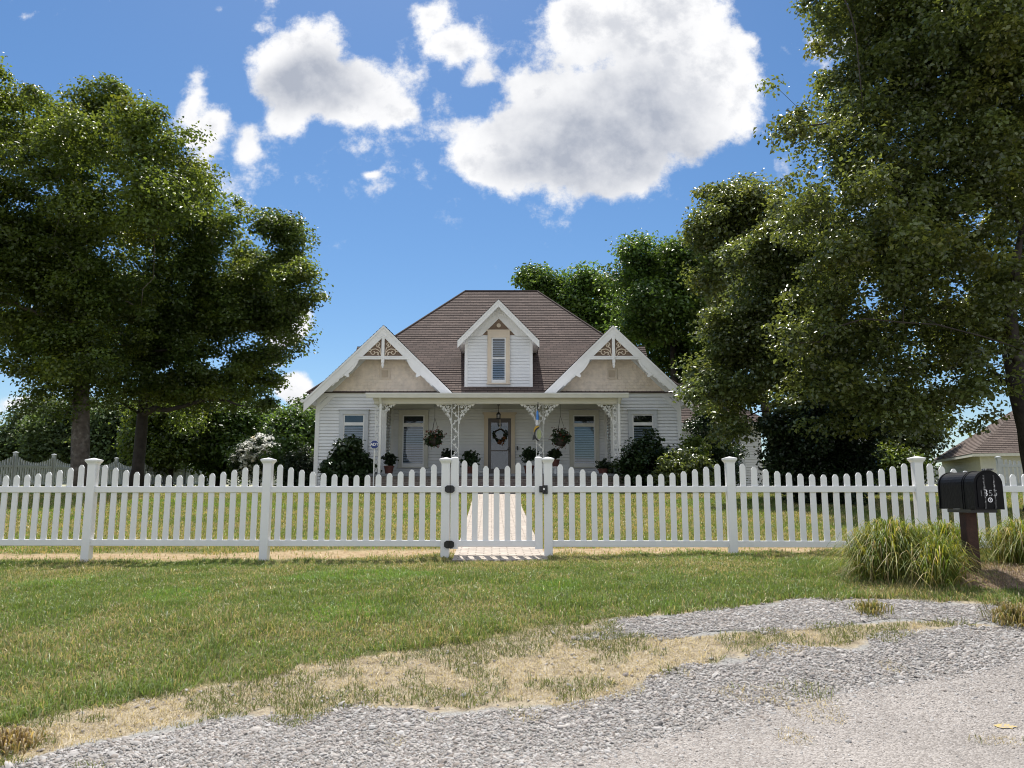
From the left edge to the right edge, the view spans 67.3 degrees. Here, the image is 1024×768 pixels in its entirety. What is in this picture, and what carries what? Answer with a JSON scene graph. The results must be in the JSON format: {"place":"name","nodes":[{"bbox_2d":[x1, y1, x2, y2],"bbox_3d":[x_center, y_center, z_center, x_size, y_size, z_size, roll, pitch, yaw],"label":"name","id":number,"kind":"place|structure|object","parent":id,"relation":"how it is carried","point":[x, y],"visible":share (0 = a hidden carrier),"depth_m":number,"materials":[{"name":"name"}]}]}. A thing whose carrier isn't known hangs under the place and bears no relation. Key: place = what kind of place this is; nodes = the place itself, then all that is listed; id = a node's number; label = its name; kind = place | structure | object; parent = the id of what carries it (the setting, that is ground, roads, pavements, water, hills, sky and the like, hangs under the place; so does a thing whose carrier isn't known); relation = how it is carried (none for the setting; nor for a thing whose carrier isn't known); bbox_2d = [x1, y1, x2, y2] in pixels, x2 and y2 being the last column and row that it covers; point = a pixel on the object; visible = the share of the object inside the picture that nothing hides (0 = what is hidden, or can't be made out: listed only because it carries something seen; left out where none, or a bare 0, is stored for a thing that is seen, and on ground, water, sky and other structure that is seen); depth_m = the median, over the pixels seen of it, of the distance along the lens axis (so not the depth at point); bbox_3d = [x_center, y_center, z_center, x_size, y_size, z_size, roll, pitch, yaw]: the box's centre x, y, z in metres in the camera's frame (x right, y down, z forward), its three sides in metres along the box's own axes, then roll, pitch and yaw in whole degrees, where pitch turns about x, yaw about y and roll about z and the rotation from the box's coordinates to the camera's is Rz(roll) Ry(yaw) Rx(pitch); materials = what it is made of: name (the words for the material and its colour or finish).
{"place":"outdoors","nodes":[
{"label":"outdoors","id":0,"kind":"place"},
{"bbox_2d":[452,494,547,562],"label":"path","id":1,"kind":"structure","parent":0,"point":[461,554],"depth_m":12.43,"materials":[{"name":"white concrete"}]},
{"bbox_2d":[0,492,1023,767],"bbox_3d":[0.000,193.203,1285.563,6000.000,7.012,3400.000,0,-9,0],"label":"ground","id":2,"kind":"structure","parent":0,"point":[516,664],"depth_m":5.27,"materials":[{"name":"beige plant"}]},
{"bbox_2d":[0,723,60,755],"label":"weed tuft","id":3,"kind":"object","parent":2,"relation":"on","point":[10,738],"visible":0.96,"depth_m":3.97,"materials":[{"name":"beige plant"}]},
{"bbox_2d":[0,391,61,485],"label":"background tree","id":4,"kind":"object","parent":2,"relation":"on","point":[7,431],"visible":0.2,"depth_m":64.26,"materials":[{"name":"green plant"}]},
{"bbox_2d":[0,390,98,479],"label":"background tree","id":5,"kind":"object","parent":2,"relation":"on","point":[46,438],"visible":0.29,"depth_m":60.49,"materials":[{"name":"green plant"}]},
{"bbox_2d":[61,395,134,485],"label":"background tree","id":6,"kind":"object","parent":2,"relation":"on","point":[102,434],"visible":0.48,"depth_m":49.78,"materials":[{"name":"green plant"}]},
{"bbox_2d":[0,451,209,485],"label":"boundary fence","id":7,"kind":"object","parent":2,"relation":"on","point":[15,462],"visible":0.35,"depth_m":34.26,"materials":[{"name":"grey plastic"}]},
{"bbox_2d":[0,52,231,485],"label":"maple tree","id":8,"kind":"object","parent":2,"relation":"on","point":[54,340],"visible":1,"depth_m":28.09,"materials":[{"name":"green plant"}]},
{"bbox_2d":[108,401,245,485],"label":"background tree","id":9,"kind":"object","parent":2,"relation":"on","point":[165,448],"visible":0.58,"depth_m":42.72,"materials":[{"name":"green plant"}]},
{"bbox_2d":[89,180,333,485],"bbox_3d":[-13.742,-2.349,34.365,12.710,14.155,8.353,0,-9,0],"label":"maple tree","id":10,"kind":"object","parent":2,"relation":"on","point":[244,292],"visible":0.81,"depth_m":32.68,"materials":[{"name":"green plant"}]},
{"bbox_2d":[0,457,451,562],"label":"picket fence","id":11,"kind":"object","parent":2,"relation":"on","point":[92,489],"visible":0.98,"depth_m":10.53,"materials":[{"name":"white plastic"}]},
{"bbox_2d":[444,457,547,548],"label":"garden gate","id":12,"kind":"structure","parent":11,"relation":"attached to","point":[454,488],"depth_m":10.40,"materials":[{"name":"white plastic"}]},
{"bbox_2d":[181,397,281,485],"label":"background tree","id":13,"kind":"object","parent":2,"relation":"on","point":[248,423],"visible":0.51,"depth_m":44.62,"materials":[{"name":"green plant"}]},
{"bbox_2d":[222,429,279,485],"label":"dogwood","id":14,"kind":"object","parent":2,"relation":"on","point":[246,455],"visible":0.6,"depth_m":40.95,"materials":[{"name":"white plant"}]},
{"bbox_2d":[226,475,276,485],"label":"boundary fence","id":15,"kind":"object","parent":2,"relation":"on","point":[250,483],"visible":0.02,"depth_m":51.97,"materials":[{"name":"white plastic"}]},
{"bbox_2d":[253,403,293,437],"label":"background tree","id":16,"kind":"object","parent":2,"relation":"on","point":[271,409],"visible":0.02,"depth_m":59.25,"materials":[{"name":"green plant"}]},
{"bbox_2d":[258,433,313,482],"bbox_3d":[-9.210,3.249,31.878,2.663,2.394,2.322,0,-9,0],"label":"garden shrub","id":17,"kind":"object","parent":2,"relation":"on","point":[290,444],"visible":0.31,"depth_m":31.45,"materials":[{"name":"green plant"}]},
{"bbox_2d":[263,399,315,450],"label":"background tree","id":18,"kind":"object","parent":2,"relation":"on","point":[299,421],"visible":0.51,"depth_m":57.17,"materials":[{"name":"green plant"}]},
{"bbox_2d":[275,444,313,485],"bbox_3d":[-7.910,3.277,28.700,2.691,2.011,1.829,-7,-11,40],"label":"evergreen shrub","id":19,"kind":"object","parent":2,"relation":"on","point":[303,460],"visible":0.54,"depth_m":28.24,"materials":[{"name":"green plant"}]},
{"bbox_2d":[286,392,315,413],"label":"background tree","id":20,"kind":"object","parent":2,"relation":"on","point":[297,400],"visible":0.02,"depth_m":75.79,"materials":[{"name":"green plant"}]},
{"bbox_2d":[318,434,382,492],"bbox_3d":[-5.364,2.723,25.350,2.192,2.206,2.174,0,-9,0],"label":"rhododendron","id":21,"kind":"object","parent":2,"relation":"on","point":[349,458],"visible":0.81,"depth_m":24.85,"materials":[{"name":"green plant"}]},
{"bbox_2d":[370,440,378,492],"bbox_3d":[-4.396,2.689,24.484,0.272,1.794,0.044,0,-9,0],"label":"yard sign","id":22,"kind":"object","parent":2,"relation":"on","point":[374,444],"visible":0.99,"depth_m":24.57,"materials":[{"name":"blue"}]},
{"bbox_2d":[0,421,940,485],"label":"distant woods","id":23,"kind":"object","parent":2,"relation":"on","point":[275,479],"depth_m":144.65,"materials":[{"name":"green plant"}]},
{"bbox_2d":[0,546,1023,727],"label":"lawn grass","id":24,"kind":"structure","parent":2,"relation":"on","point":[66,579],"depth_m":6.77,"materials":[{"name":"green plant"}]},
{"bbox_2d":[0,492,1023,561],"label":"yard grass","id":25,"kind":"structure","parent":2,"relation":"on","point":[30,551],"depth_m":15.77,"materials":[{"name":"green plant"}]},
{"bbox_2d":[300,290,762,493],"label":"house","id":26,"kind":"structure","parent":2,"relation":"on","point":[458,368],"depth_m":27.54,"materials":[{"name":"white wood"}]},
{"bbox_2d":[338,409,369,452],"bbox_3d":[-5.560,1.986,26.938,1.090,2.220,0.095,0,-9,0],"label":"window","id":27,"kind":"structure","parent":26,"relation":"in","point":[351,421],"depth_m":27.03,"materials":[{"name":"white paint"}]},
{"bbox_2d":[381,452,398,473],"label":"potted plant","id":28,"kind":"object","parent":26,"relation":"on","point":[390,459],"visible":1,"depth_m":25.99,"materials":[{"name":"green plant"}]},
{"bbox_2d":[397,410,429,467],"bbox_3d":[-3.590,1.994,27.949,1.150,2.105,0.095,0,-9,0],"label":"window","id":29,"kind":"structure","parent":26,"relation":"in","point":[413,424],"depth_m":27.97,"materials":[{"name":"white paint"}]},
{"bbox_2d":[423,419,446,448],"bbox_3d":[-2.591,1.409,26.010,0.753,1.608,0.732,8,-11,-41],"label":"hanging basket","id":30,"kind":"object","parent":26,"relation":"hanging from","point":[433,439],"visible":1,"depth_m":25.83,"materials":[{"name":"green plant"}]},
{"bbox_2d":[441,448,455,457],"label":"potted plant","id":31,"kind":"object","parent":26,"relation":"on","point":[447,453],"visible":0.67,"depth_m":26.48,"materials":[{"name":"green plant"}]},
{"bbox_2d":[459,450,480,473],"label":"potted plant","id":32,"kind":"object","parent":26,"relation":"on","point":[470,458],"visible":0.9,"depth_m":26.60,"materials":[{"name":"green plant"}]},
{"bbox_2d":[496,404,500,418],"bbox_3d":[-0.469,0.969,26.756,0.171,0.515,0.170,0,-9,0],"label":"porch lantern","id":33,"kind":"object","parent":26,"relation":"hanging from","point":[498,413],"visible":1,"depth_m":26.70,"materials":[{"name":"black metal"}]},
{"bbox_2d":[486,330,510,383],"bbox_3d":[-0.480,-0.972,27.592,0.870,1.985,0.095,0,-9,0],"label":"window","id":34,"kind":"structure","parent":26,"relation":"in","point":[498,349],"depth_m":27.59,"materials":[{"name":"beige paint"}]},
{"bbox_2d":[488,418,510,473],"bbox_3d":[-0.450,2.285,27.881,0.840,2.080,0.093,0,-9,0],"label":"door","id":35,"kind":"structure","parent":26,"relation":"in","point":[499,456],"depth_m":27.91,"materials":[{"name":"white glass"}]},
{"bbox_2d":[492,428,507,445],"bbox_3d":[-0.433,1.761,27.934,0.614,0.969,0.237,0,-9,0],"label":"door wreath","id":36,"kind":"object","parent":26,"relation":"attached to","point":[503,438],"depth_m":27.90,"materials":[{"name":"green plant"}]},
{"bbox_2d":[519,446,540,473],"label":"potted plant","id":37,"kind":"object","parent":26,"relation":"on","point":[528,454],"visible":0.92,"depth_m":26.62,"materials":[{"name":"green plant"}]},
{"bbox_2d":[532,404,540,440],"bbox_3d":[0.807,1.227,25.048,0.295,1.276,0.110,0,-9,0],"label":"porch ornament","id":38,"kind":"object","parent":26,"relation":"hanging from","point":[537,427],"visible":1,"depth_m":24.99,"materials":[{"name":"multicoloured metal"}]},
{"bbox_2d":[546,448,562,473],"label":"potted plant","id":39,"kind":"object","parent":26,"relation":"on","point":[554,453],"visible":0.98,"depth_m":26.12,"materials":[{"name":"green plant"}]},
{"bbox_2d":[549,416,571,448],"bbox_3d":[1.630,1.417,25.993,0.794,1.628,0.874,0,-9,0],"label":"hanging basket","id":40,"kind":"object","parent":26,"relation":"hanging from","point":[561,437],"visible":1,"depth_m":25.77,"materials":[{"name":"green plant"}]},
{"bbox_2d":[568,410,599,467],"bbox_3d":[2.630,1.994,27.949,1.150,2.105,0.095,0,-9,0],"label":"window","id":41,"kind":"structure","parent":26,"relation":"in","point":[583,424],"depth_m":27.97,"materials":[{"name":"white paint"}]},
{"bbox_2d":[595,458,610,473],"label":"potted plant","id":42,"kind":"object","parent":26,"relation":"on","point":[603,466],"visible":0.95,"depth_m":25.32,"materials":[{"name":"green plant"}]},
{"bbox_2d":[627,409,657,447],"bbox_3d":[4.600,1.986,26.938,1.090,2.220,0.095,0,-9,0],"label":"window","id":43,"kind":"structure","parent":26,"relation":"in","point":[639,420],"depth_m":27.04,"materials":[{"name":"white paint"}]},
{"bbox_2d":[727,436,746,485],"bbox_3d":[9.815,3.287,33.821,0.920,2.345,0.095,0,-9,0],"label":"window","id":44,"kind":"structure","parent":26,"relation":"in","point":[742,442],"depth_m":33.85,"materials":[{"name":"white paint"}]},
{"bbox_2d":[508,259,623,333],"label":"shade tree","id":45,"kind":"object","parent":2,"relation":"on","point":[576,293],"visible":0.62,"depth_m":51.79,"materials":[{"name":"green plant"}]},
{"bbox_2d":[607,427,676,493],"bbox_3d":[4.285,2.675,25.256,2.460,2.476,2.648,-7,-11,41],"label":"rhododendron","id":46,"kind":"object","parent":2,"relation":"on","point":[640,459],"visible":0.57,"depth_m":24.67,"materials":[{"name":"green plant"}]},
{"bbox_2d":[592,228,727,382],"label":"shade tree","id":47,"kind":"object","parent":2,"relation":"on","point":[657,309],"visible":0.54,"depth_m":42.19,"materials":[{"name":"green plant"}]},
{"bbox_2d":[651,444,717,492],"bbox_3d":[5.449,2.774,24.193,1.900,1.931,2.396,-6,-10,32],"label":"garden shrub","id":48,"kind":"object","parent":2,"relation":"on","point":[688,463],"visible":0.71,"depth_m":24.10,"materials":[{"name":"green plant"}]},
{"bbox_2d":[678,434,713,461],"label":"garden shrub","id":49,"kind":"object","parent":2,"relation":"on","point":[689,442],"visible":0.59,"depth_m":25.77,"materials":[{"name":"green plant"}]},
{"bbox_2d":[682,409,749,485],"bbox_3d":[7.530,2.417,28.733,2.758,3.708,2.069,4,-9,-24],"label":"evergreen shrub","id":50,"kind":"object","parent":2,"relation":"on","point":[698,424],"visible":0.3,"depth_m":28.39,"materials":[{"name":"green plant"}]},
{"bbox_2d":[674,168,822,447],"bbox_3d":[10.161,-2.576,31.781,7.249,14.004,6.455,0,-9,0],"label":"shade tree","id":51,"kind":"object","parent":2,"relation":"on","point":[722,216],"visible":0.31,"depth_m":30.64,"materials":[{"name":"green plant"}]},
{"bbox_2d":[669,184,894,450],"bbox_3d":[7.247,-1.224,21.320,6.487,9.120,5.184,0,-9,0],"label":"shade tree","id":52,"kind":"object","parent":2,"relation":"on","point":[734,331],"visible":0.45,"depth_m":20.40,"materials":[{"name":"green plant"}]},
{"bbox_2d":[542,456,1023,555],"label":"picket fence","id":53,"kind":"object","parent":2,"relation":"on","point":[918,488],"visible":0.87,"depth_m":10.28,"materials":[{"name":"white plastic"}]},
{"bbox_2d":[748,402,891,505],"bbox_3d":[7.757,1.873,19.504,3.882,3.016,3.068,0,-9,0],"label":"evergreen shrub","id":54,"kind":"object","parent":2,"relation":"on","point":[793,453],"visible":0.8,"depth_m":18.85,"materials":[{"name":"green plant"}]},
{"bbox_2d":[751,0,1023,511],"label":"shade tree","id":55,"kind":"object","parent":2,"relation":"on","point":[969,54],"visible":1,"depth_m":16.79,"materials":[{"name":"green plant"}]},
{"bbox_2d":[872,440,939,485],"bbox_3d":[18.585,4.070,37.792,4.606,2.787,3.436,0,-9,0],"label":"shrub","id":56,"kind":"object","parent":2,"relation":"on","point":[898,456],"visible":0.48,"depth_m":37.05,"materials":[{"name":"green plant"}]},
{"bbox_2d":[863,392,955,485],"bbox_3d":[20.334,2.687,39.806,5.128,5.527,4.870,0,-9,0],"label":"background tree","id":57,"kind":"object","parent":2,"relation":"on","point":[933,440],"visible":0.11,"depth_m":38.56,"materials":[{"name":"green plant"}]},
{"bbox_2d":[924,465,941,483],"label":"boundary fence","id":58,"kind":"object","parent":2,"relation":"on","point":[934,469],"visible":0.1,"depth_m":45.04,"materials":[{"name":"grey plastic"}]},
{"bbox_2d":[938,469,1004,572],"bbox_3d":[4.298,1.326,7.165,0.261,1.046,0.626,0,-9,0],"label":"mailbox","id":59,"kind":"object","parent":2,"relation":"on","point":[967,496],"visible":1,"depth_m":7.08,"materials":[{"name":"paint"}]},
{"bbox_2d":[972,469,1004,509],"bbox_3d":[4.298,0.947,6.936,0.261,0.365,0.060,0,-9,0],"label":"door","id":60,"kind":"structure","parent":59,"relation":"in","point":[987,485],"depth_m":6.93,"materials":[{"name":"paint"}]},
{"bbox_2d":[932,411,1022,482],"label":"garage","id":61,"kind":"structure","parent":2,"relation":"on","point":[975,452],"depth_m":34.82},
{"bbox_2d":[975,598,1023,628],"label":"weed tuft","id":62,"kind":"object","parent":2,"relation":"on","point":[1010,612],"visible":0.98,"depth_m":5.91,"materials":[{"name":"plant"}]},
{"bbox_2d":[994,456,1021,485],"bbox_3d":[21.300,3.464,29.514,5.027,1.436,0.190,-1,-9,7],"label":"boundary fence","id":63,"kind":"object","parent":2,"relation":"on","point":[1000,465],"visible":0.76,"depth_m":29.77,"materials":[{"name":"grey plastic"}]},
{"bbox_2d":[0,0,1023,485],"label":"sky","id":64,"kind":"structure","parent":0,"point":[434,150],"materials":[{"name":"blue"}]},
{"bbox_2d":[493,656,1023,767],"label":"road","id":65,"kind":"structure","parent":0,"point":[923,759],"depth_m":4.12,"materials":[{"name":"grey asphalt"}]},
{"bbox_2d":[0,596,1023,767],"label":"gravel","id":66,"kind":"structure","parent":65,"relation":"on","point":[182,742],"depth_m":4.41,"materials":[{"name":"grey gravel"}]},
{"bbox_2d":[848,597,894,615],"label":"weed tuft","id":67,"kind":"object","parent":66,"relation":"on","point":[873,606],"visible":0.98,"depth_m":6.21,"materials":[{"name":"plant"}]},
{"bbox_2d":[994,723,1016,728],"bbox_3d":[2.724,1.887,4.245,0.111,0.008,0.075,2,-9,-15],"label":"road marking","id":68,"kind":"object","parent":65,"relation":"on","point":[1002,725],"visible":1,"depth_m":4.25,"materials":[{"name":"yellow paint"}]},
{"bbox_2d":[812,516,980,583],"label":"ornamental grass","id":69,"kind":"object","parent":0,"point":[881,542],"depth_m":7.25,"materials":[{"name":"green plant"}]},
{"bbox_2d":[877,534,1007,594],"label":"ornamental grass","id":70,"kind":"object","parent":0,"point":[943,564],"depth_m":6.84,"materials":[{"name":"green plant"}]},
{"bbox_2d":[913,517,1006,562],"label":"ornamental grass","id":71,"kind":"object","parent":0,"point":[942,528],"depth_m":7.84,"materials":[{"name":"green plant"}]},
{"bbox_2d":[953,514,1023,568],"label":"ornamental grass","id":72,"kind":"object","parent":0,"point":[1011,534],"depth_m":7.49,"materials":[{"name":"green plant"}]}
]}

